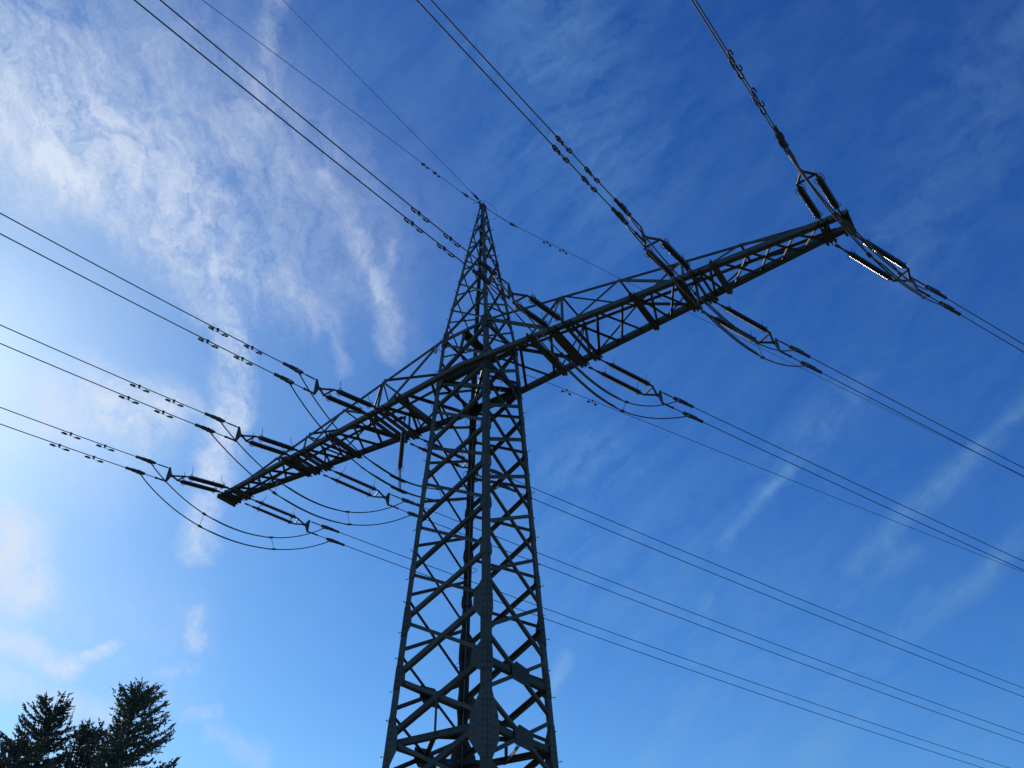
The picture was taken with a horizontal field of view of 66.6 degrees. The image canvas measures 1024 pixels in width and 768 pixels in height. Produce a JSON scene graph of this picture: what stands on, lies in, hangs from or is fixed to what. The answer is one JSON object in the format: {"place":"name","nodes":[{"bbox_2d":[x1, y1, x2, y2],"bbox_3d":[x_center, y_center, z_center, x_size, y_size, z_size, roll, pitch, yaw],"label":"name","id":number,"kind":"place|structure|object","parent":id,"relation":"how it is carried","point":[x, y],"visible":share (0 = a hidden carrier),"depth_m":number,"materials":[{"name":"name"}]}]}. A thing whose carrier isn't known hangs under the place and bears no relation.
{"place":"outdoors","nodes":[
{"label":"outdoors","id":0,"kind":"place"},
{"bbox_2d":[0,0,1023,767],"label":"sky","id":1,"kind":"structure","parent":0,"point":[122,146],"materials":[{"name":"blue"}]},
{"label":"wire clamp","id":2,"kind":"object","parent":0,"visible":0},
{"bbox_2d":[202,0,460,191],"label":"earth wire","id":3,"kind":"object","parent":2,"relation":"attached to","point":[323,89],"visible":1,"depth_m":27.32,"materials":[{"name":"metal"}]},
{"bbox_3d":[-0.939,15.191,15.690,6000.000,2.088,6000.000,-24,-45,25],"label":"ground","id":4,"kind":"structure","parent":0,"visible":0},
{"bbox_2d":[0,728,56,767],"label":"spruce tree","id":5,"kind":"object","parent":4,"relation":"on","point":[14,750],"visible":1,"depth_m":46.33,"materials":[{"name":"green plant"}]},
{"bbox_2d":[0,690,90,767],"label":"spruce tree","id":6,"kind":"object","parent":4,"relation":"on","point":[53,717],"visible":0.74,"depth_m":52.65,"materials":[{"name":"green plant"}]},
{"bbox_2d":[50,718,109,767],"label":"spruce tree","id":7,"kind":"object","parent":4,"relation":"on","point":[83,758],"visible":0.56,"depth_m":57.98,"materials":[{"name":"green plant"}]},
{"bbox_2d":[51,676,179,767],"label":"spruce tree","id":8,"kind":"object","parent":4,"relation":"on","point":[137,700],"visible":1,"depth_m":50.95,"materials":[{"name":"green plant"}]},
{"bbox_2d":[217,201,855,767],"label":"lattice pylon","id":9,"kind":"object","parent":4,"relation":"on","point":[481,727],"visible":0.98,"depth_m":24.75,"materials":[{"name":"metal"}]},
{"bbox_2d":[125,455,231,493],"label":"insulator set","id":10,"kind":"object","parent":9,"relation":"attached to","point":[192,478],"visible":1,"depth_m":31.77,"materials":[{"name":"metal"}]},
{"bbox_2d":[0,424,125,467],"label":"conductor cable","id":11,"kind":"object","parent":10,"relation":"attached to","point":[61,445],"visible":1,"depth_m":27.83,"materials":[{"name":"metal"}]},
{"bbox_2d":[49,444,69,450],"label":"vibration damper","id":12,"kind":"object","parent":11,"relation":"attached to","point":[59,445],"visible":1,"depth_m":27.75,"materials":[{"name":"metal"}]},
{"bbox_2d":[85,456,102,462],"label":"vibration damper","id":13,"kind":"object","parent":11,"relation":"attached to","point":[88,457],"visible":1,"depth_m":28.70,"materials":[{"name":"metal"}]},
{"bbox_2d":[0,407,136,456],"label":"conductor cable","id":14,"kind":"object","parent":10,"relation":"attached to","point":[65,431],"visible":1,"depth_m":28.07,"materials":[{"name":"metal"}]},
{"bbox_2d":[61,432,80,439],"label":"vibration damper","id":15,"kind":"object","parent":14,"relation":"attached to","point":[64,433],"visible":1,"depth_m":28.28,"materials":[{"name":"metal"}]},
{"bbox_2d":[96,444,113,451],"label":"vibration damper","id":16,"kind":"object","parent":14,"relation":"attached to","point":[98,445],"visible":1,"depth_m":29.24,"materials":[{"name":"metal"}]},
{"bbox_2d":[195,412,300,457],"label":"insulator set","id":17,"kind":"object","parent":9,"relation":"attached to","point":[262,438],"visible":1,"depth_m":29.73,"materials":[{"name":"metal"}]},
{"bbox_2d":[0,343,195,424],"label":"conductor cable","id":18,"kind":"object","parent":17,"relation":"attached to","point":[93,382],"visible":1,"depth_m":24.85,"materials":[{"name":"metal"}]},
{"bbox_2d":[118,395,138,404],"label":"vibration damper","id":19,"kind":"object","parent":18,"relation":"attached to","point":[128,398],"visible":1,"depth_m":25.74,"materials":[{"name":"metal"}]},
{"bbox_2d":[154,410,172,417],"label":"vibration damper","id":20,"kind":"object","parent":18,"relation":"attached to","point":[163,412],"visible":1,"depth_m":26.66,"materials":[{"name":"metal"}]},
{"bbox_2d":[0,325,205,413],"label":"conductor cable","id":21,"kind":"object","parent":17,"relation":"attached to","point":[98,368],"visible":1,"depth_m":25.17,"materials":[{"name":"metal"}]},
{"bbox_2d":[130,384,149,392],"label":"vibration damper","id":22,"kind":"object","parent":21,"relation":"attached to","point":[139,386],"visible":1,"depth_m":26.26,"materials":[{"name":"metal"}]},
{"bbox_2d":[165,399,182,406],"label":"vibration damper","id":23,"kind":"object","parent":21,"relation":"attached to","point":[168,400],"visible":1,"depth_m":27.21,"materials":[{"name":"metal"}]},
{"bbox_2d":[244,495,344,545],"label":"insulator set","id":24,"kind":"object","parent":9,"relation":"attached to","point":[281,518],"visible":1,"depth_m":34.41,"materials":[{"name":"metal"}]},
{"bbox_2d":[141,476,327,549],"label":"jumper cable","id":25,"kind":"object","parent":24,"relation":"hanging from","point":[220,535],"visible":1,"depth_m":31.04,"materials":[{"name":"metal"}]},
{"bbox_2d":[152,465,322,537],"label":"jumper cable","id":26,"kind":"object","parent":24,"relation":"hanging from","point":[223,523],"visible":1,"depth_m":31.50,"materials":[{"name":"metal"}]},
{"bbox_2d":[345,545,981,767],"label":"conductor cable","id":27,"kind":"object","parent":24,"relation":"attached to","point":[679,666],"visible":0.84,"depth_m":40.09,"materials":[{"name":"metal"}]},
{"bbox_2d":[339,532,1008,767],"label":"conductor cable","id":28,"kind":"object","parent":24,"relation":"attached to","point":[676,655],"visible":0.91,"depth_m":40.29,"materials":[{"name":"metal"}]},
{"bbox_2d":[274,362,383,416],"bbox_3d":[-6.398,0.316,27.542,0.819,1.612,4.780,-25,-45,26],"label":"insulator set","id":29,"kind":"object","parent":9,"relation":"attached to","point":[341,392],"visible":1,"depth_m":27.68,"materials":[{"name":"metal"}]},
{"bbox_2d":[0,233,274,374],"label":"conductor cable","id":30,"kind":"object","parent":29,"relation":"attached to","point":[128,300],"visible":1,"depth_m":21.77,"materials":[{"name":"metal"}]},
{"bbox_2d":[198,338,217,348],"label":"vibration damper","id":31,"kind":"object","parent":30,"relation":"attached to","point":[207,342],"visible":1,"depth_m":23.68,"materials":[{"name":"metal"}]},
{"bbox_2d":[233,356,252,365],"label":"vibration damper","id":32,"kind":"object","parent":30,"relation":"attached to","point":[242,359],"visible":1,"depth_m":24.60,"materials":[{"name":"metal"}]},
{"bbox_2d":[0,213,283,363],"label":"conductor cable","id":33,"kind":"object","parent":29,"relation":"attached to","point":[133,284],"visible":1,"depth_m":22.10,"materials":[{"name":"metal"}]},
{"bbox_2d":[208,326,227,336],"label":"vibration damper","id":34,"kind":"object","parent":33,"relation":"attached to","point":[212,328],"visible":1,"depth_m":24.20,"materials":[{"name":"metal"}]},
{"bbox_2d":[243,345,261,354],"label":"vibration damper","id":35,"kind":"object","parent":33,"relation":"attached to","point":[252,347],"visible":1,"depth_m":25.15,"materials":[{"name":"metal"}]},
{"bbox_2d":[323,467,418,517],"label":"insulator set","id":36,"kind":"object","parent":9,"relation":"attached to","point":[368,494],"visible":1,"depth_m":32.72,"materials":[{"name":"metal"}]},
{"bbox_2d":[211,434,409,525],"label":"jumper cable","id":37,"kind":"object","parent":36,"relation":"hanging from","point":[294,504],"visible":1,"depth_m":29.07,"materials":[{"name":"metal"}]},
{"bbox_2d":[221,423,402,512],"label":"jumper cable","id":38,"kind":"object","parent":36,"relation":"hanging from","point":[289,488],"visible":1,"depth_m":29.53,"materials":[{"name":"metal"}]},
{"bbox_2d":[425,508,1023,734],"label":"conductor cable","id":39,"kind":"object","parent":36,"relation":"attached to","point":[731,627],"visible":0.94,"depth_m":38.05,"materials":[{"name":"metal"}]},
{"bbox_2d":[426,519,1022,742],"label":"conductor cable","id":40,"kind":"object","parent":36,"relation":"attached to","point":[735,638],"visible":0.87,"depth_m":37.77,"materials":[{"name":"metal"}]},
{"bbox_2d":[283,0,470,191],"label":"earth wire","id":41,"kind":"object","parent":9,"relation":"attached to","point":[370,89],"visible":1,"depth_m":29.87,"materials":[{"name":"metal"}]},
{"bbox_2d":[389,416,407,493],"bbox_3d":[-4.184,2.533,28.395,0.699,3.383,0.762,-24,-45,25],"label":"support insulator","id":42,"kind":"object","parent":9,"relation":"hanging from","point":[401,451],"visible":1,"depth_m":28.16,"materials":[{"name":"metal"}]},
{"bbox_2d":[410,436,515,492],"bbox_3d":[-1.877,3.164,31.185,4.590,1.441,0.830,18,-43,-22],"label":"insulator set","id":43,"kind":"object","parent":9,"relation":"attached to","point":[462,457],"visible":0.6,"depth_m":31.05,"materials":[{"name":"metal"}]},
{"bbox_2d":[290,385,498,500],"bbox_3d":[-3.891,2.855,27.954,0.165,2.278,9.639,-34,-50,33],"label":"jumper cable","id":44,"kind":"object","parent":43,"relation":"hanging from","point":[380,479],"visible":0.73,"depth_m":26.37,"materials":[{"name":"metal"}]},
{"bbox_2d":[299,374,491,489],"bbox_3d":[-3.994,2.490,28.345,0.213,2.357,9.066,-32,-49,32],"label":"jumper cable","id":45,"kind":"object","parent":43,"relation":"hanging from","point":[381,468],"visible":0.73,"depth_m":26.77,"materials":[{"name":"metal"}]},
{"bbox_2d":[512,479,1022,687],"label":"conductor cable","id":46,"kind":"object","parent":43,"relation":"attached to","point":[762,583],"visible":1,"depth_m":35.36,"materials":[{"name":"metal"}]},
{"bbox_2d":[521,493,1023,696],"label":"conductor cable","id":47,"kind":"object","parent":43,"relation":"attached to","point":[766,595],"visible":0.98,"depth_m":35.06,"materials":[{"name":"metal"}]},
{"bbox_2d":[461,440,472,767],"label":"down lead cable","id":48,"kind":"object","parent":9,"relation":"attached to","point":[467,596],"visible":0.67,"depth_m":24.93,"materials":[{"name":"black metal"}]},
{"bbox_2d":[472,259,570,332],"bbox_3d":[0.306,-2.600,24.161,0.819,1.612,4.780,-26,-46,27],"label":"insulator set","id":49,"kind":"object","parent":9,"relation":"attached to","point":[544,308],"visible":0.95,"depth_m":24.25,"materials":[{"name":"metal"}]},
{"bbox_2d":[134,0,473,270],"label":"conductor cable","id":50,"kind":"object","parent":49,"relation":"attached to","point":[164,24],"visible":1,"depth_m":17.23,"materials":[{"name":"metal"}]},
{"bbox_2d":[404,217,422,232],"bbox_3d":[-2.571,-4.176,20.321,0.124,0.173,0.718,-26,-37,27],"label":"vibration damper","id":51,"kind":"object","parent":50,"relation":"attached to","point":[412,223],"visible":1,"depth_m":20.32,"materials":[{"name":"metal"}]},
{"bbox_2d":[436,243,454,257],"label":"vibration damper","id":52,"kind":"object","parent":50,"relation":"attached to","point":[444,248],"visible":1,"depth_m":21.24,"materials":[{"name":"metal"}]},
{"bbox_2d":[160,0,478,260],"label":"conductor cable","id":53,"kind":"object","parent":49,"relation":"attached to","point":[188,23],"visible":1,"depth_m":17.89,"materials":[{"name":"metal"}]},
{"bbox_2d":[410,207,429,222],"bbox_3d":[-2.461,-4.560,20.847,0.124,0.173,0.718,-26,-37,27],"label":"vibration damper","id":54,"kind":"object","parent":53,"relation":"attached to","point":[419,213],"visible":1,"depth_m":20.85,"materials":[{"name":"metal"}]},
{"bbox_2d":[443,233,460,246],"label":"vibration damper","id":55,"kind":"object","parent":53,"relation":"attached to","point":[450,238],"visible":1,"depth_m":21.78,"materials":[{"name":"metal"}]},
{"bbox_2d":[493,275,676,406],"bbox_3d":[2.640,-0.639,25.177,0.373,1.761,9.018,-33,-49,33],"label":"jumper cable","id":56,"kind":"object","parent":49,"relation":"hanging from","point":[590,379],"visible":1,"depth_m":24.12,"materials":[{"name":"metal"}]},
{"bbox_2d":[488,284,685,418],"bbox_3d":[2.606,-0.298,24.986,9.587,1.390,0.613,32,-50,-33],"label":"jumper cable","id":57,"kind":"object","parent":49,"relation":"hanging from","point":[582,383],"visible":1,"depth_m":24.05,"materials":[{"name":"metal"}]},
{"bbox_2d":[588,357,703,422],"bbox_3d":[4.841,0.199,27.744,4.590,1.441,0.830,18,-43,-21],"label":"insulator set","id":58,"kind":"object","parent":9,"relation":"attached to","point":[634,377],"visible":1,"depth_m":27.64,"materials":[{"name":"metal"}]},
{"bbox_2d":[693,407,1022,560],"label":"conductor cable","id":59,"kind":"object","parent":58,"relation":"attached to","point":[853,482],"visible":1,"depth_m":30.36,"materials":[{"name":"metal"}]},
{"bbox_2d":[703,422,1023,570],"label":"conductor cable","id":60,"kind":"object","parent":58,"relation":"attached to","point":[861,495],"visible":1,"depth_m":30.08,"materials":[{"name":"metal"}]},
{"bbox_2d":[611,198,697,283],"bbox_3d":[4.092,-4.017,22.528,0.819,1.612,4.780,-27,-46,27],"label":"insulator set","id":61,"kind":"object","parent":9,"relation":"attached to","point":[674,253],"visible":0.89,"depth_m":22.59,"materials":[{"name":"metal"}]},
{"bbox_2d":[416,0,612,208],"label":"conductor cable","id":62,"kind":"object","parent":61,"relation":"attached to","point":[451,37],"visible":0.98,"depth_m":17.20,"materials":[{"name":"metal"}]},
{"bbox_2d":[551,144,569,162],"bbox_3d":[1.151,-5.562,18.724,0.124,0.173,0.718,-27,-37,27],"label":"vibration damper","id":63,"kind":"object","parent":62,"relation":"attached to","point":[558,151],"visible":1,"depth_m":18.73,"materials":[{"name":"metal"}]},
{"bbox_2d":[580,175,596,191],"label":"vibration damper","id":64,"kind":"object","parent":62,"relation":"attached to","point":[586,182],"visible":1,"depth_m":19.63,"materials":[{"name":"metal"}]},
{"bbox_2d":[430,0,614,199],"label":"conductor cable","id":65,"kind":"object","parent":61,"relation":"attached to","point":[463,35],"visible":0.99,"depth_m":17.81,"materials":[{"name":"metal"}]},
{"bbox_2d":[555,135,571,153],"bbox_3d":[1.264,-5.947,19.249,0.124,0.173,0.718,-27,-37,27],"label":"vibration damper","id":66,"kind":"object","parent":65,"relation":"attached to","point":[558,140],"visible":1,"depth_m":19.26,"materials":[{"name":"metal"}]},
{"bbox_2d":[584,166,599,182],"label":"vibration damper","id":67,"kind":"object","parent":65,"relation":"attached to","point":[590,173],"visible":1,"depth_m":20.18,"materials":[{"name":"metal"}]},
{"bbox_2d":[489,210,1023,475],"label":"earth wire","id":68,"kind":"object","parent":9,"relation":"attached to","point":[735,335],"visible":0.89,"depth_m":39.13,"materials":[{"name":"metal"}]},
{"bbox_2d":[700,300,821,373],"bbox_3d":[8.305,-1.560,25.694,4.590,1.441,0.830,18,-43,-21],"label":"insulator set","id":69,"kind":"object","parent":9,"relation":"attached to","point":[741,316],"visible":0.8,"depth_m":25.59,"materials":[{"name":"metal"}]},
{"bbox_2d":[628,216,792,351],"bbox_3d":[6.329,-2.346,23.345,8.417,1.568,0.213,31,-49,-32],"label":"jumper cable","id":70,"kind":"object","parent":69,"relation":"hanging from","point":[719,314],"visible":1,"depth_m":22.32,"materials":[{"name":"metal"}]},
{"bbox_2d":[693,291,701,309],"bbox_3d":[5.189,-2.332,21.804,0.120,0.664,0.266,-32,-49,32],"label":"jumper spacer","id":71,"kind":"object","parent":70,"relation":"hanging from","point":[696,294],"visible":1,"depth_m":21.81,"materials":[{"name":"metal"}]},
{"bbox_2d":[625,225,804,366],"bbox_3d":[6.355,-1.899,22.988,8.990,1.572,0.259,31,-49,-32],"label":"jumper cable","id":72,"kind":"object","parent":69,"relation":"hanging from","point":[714,320],"visible":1,"depth_m":21.95,"materials":[{"name":"metal"}]},
{"bbox_2d":[810,357,1023,467],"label":"conductor cable","id":73,"kind":"object","parent":69,"relation":"attached to","point":[915,412],"visible":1,"depth_m":27.59,"materials":[{"name":"metal"}]},
{"bbox_2d":[822,373,1023,476],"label":"conductor cable","id":74,"kind":"object","parent":69,"relation":"attached to","point":[921,424],"visible":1,"depth_m":27.27,"materials":[{"name":"metal"}]},
{"bbox_2d":[527,375,1022,571],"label":"earth wire","id":75,"kind":"object","parent":9,"relation":"attached to","point":[769,471],"visible":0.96,"depth_m":32.81,"materials":[{"name":"metal"}]},
{"bbox_2d":[773,125,843,226],"bbox_3d":[7.906,-5.447,20.880,0.819,1.612,4.780,-27,-46,28],"label":"insulator set","id":76,"kind":"object","parent":9,"relation":"attached to","point":[823,186],"visible":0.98,"depth_m":21.11,"materials":[{"name":"metal"}]},
{"bbox_2d":[691,0,776,135],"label":"conductor cable","id":77,"kind":"object","parent":76,"relation":"attached to","point":[701,15],"visible":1,"depth_m":16.73,"materials":[{"name":"metal"}]},
{"bbox_2d":[728,57,743,79],"bbox_3d":[4.901,-6.960,17.113,0.124,0.173,0.718,-27,-38,28],"label":"vibration damper","id":78,"kind":"object","parent":77,"relation":"attached to","point":[732,65],"visible":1,"depth_m":17.11,"materials":[{"name":"metal"}]},
{"bbox_2d":[752,95,766,114],"bbox_3d":[5.688,-6.482,18.012,0.124,0.173,0.718,-27,-38,28],"label":"vibration damper","id":79,"kind":"object","parent":77,"relation":"attached to","point":[756,103],"visible":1,"depth_m":18.02,"materials":[{"name":"metal"}]},
{"bbox_2d":[695,0,774,127],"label":"conductor cable","id":80,"kind":"object","parent":76,"relation":"attached to","point":[726,50],"visible":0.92,"depth_m":17.22,"materials":[{"name":"metal"}]},
{"bbox_2d":[727,49,742,71],"bbox_3d":[5.017,-7.347,17.636,0.124,0.173,0.718,-27,-38,28],"label":"vibration damper","id":81,"kind":"object","parent":80,"relation":"attached to","point":[736,66],"visible":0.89,"depth_m":17.68,"materials":[{"name":"metal"}]},
{"bbox_2d":[750,87,764,106],"bbox_3d":[5.823,-6.857,18.557,0.124,0.173,0.718,-27,-38,28],"label":"vibration damper","id":82,"kind":"object","parent":80,"relation":"attached to","point":[752,92],"visible":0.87,"depth_m":18.54,"materials":[{"name":"metal"}]},
{"bbox_2d":[834,232,960,315],"bbox_3d":[11.777,-3.332,23.629,4.590,1.441,0.830,18,-43,-22],"label":"insulator set","id":83,"kind":"object","parent":9,"relation":"attached to","point":[899,263],"visible":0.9,"depth_m":23.49,"materials":[{"name":"metal"}]},
{"bbox_2d":[787,146,929,290],"bbox_3d":[9.887,-4.136,21.766,7.805,0.916,0.204,29,-48,-31],"label":"jumper cable","id":84,"kind":"object","parent":83,"relation":"hanging from","point":[873,249],"visible":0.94,"depth_m":21.35,"materials":[{"name":"metal"}]},
{"bbox_2d":[897,271,925,298],"bbox_3d":[11.327,-2.784,22.093,0.484,1.140,0.191,-7,-40,7],"label":"jumper spacer","id":85,"kind":"object","parent":84,"relation":"hanging from","point":[908,282],"visible":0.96,"depth_m":22.26,"materials":[{"name":"metal"}]},
{"bbox_2d":[788,154,943,306],"bbox_3d":[10.067,-3.321,20.882,8.388,2.165,0.215,29,-48,-31],"label":"jumper cable","id":86,"kind":"object","parent":83,"relation":"hanging from","point":[890,272],"visible":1,"depth_m":19.41,"materials":[{"name":"metal"}]},
{"bbox_2d":[833,211,872,257],"bbox_3d":[8.774,-3.868,20.108,0.179,1.998,0.413,27,-47,-30],"label":"jumper spacer","id":87,"kind":"object","parent":86,"relation":"attached to","point":[837,214],"visible":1,"depth_m":20.09,"materials":[{"name":"metal"}]},
{"bbox_2d":[947,298,1023,344],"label":"conductor cable","id":88,"kind":"object","parent":83,"relation":"attached to","point":[984,321],"visible":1,"depth_m":24.73,"materials":[{"name":"metal"}]},
{"bbox_2d":[961,315,1023,352],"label":"conductor cable","id":89,"kind":"object","parent":83,"relation":"attached to","point":[992,333],"visible":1,"depth_m":24.40,"materials":[{"name":"metal"}]}
]}

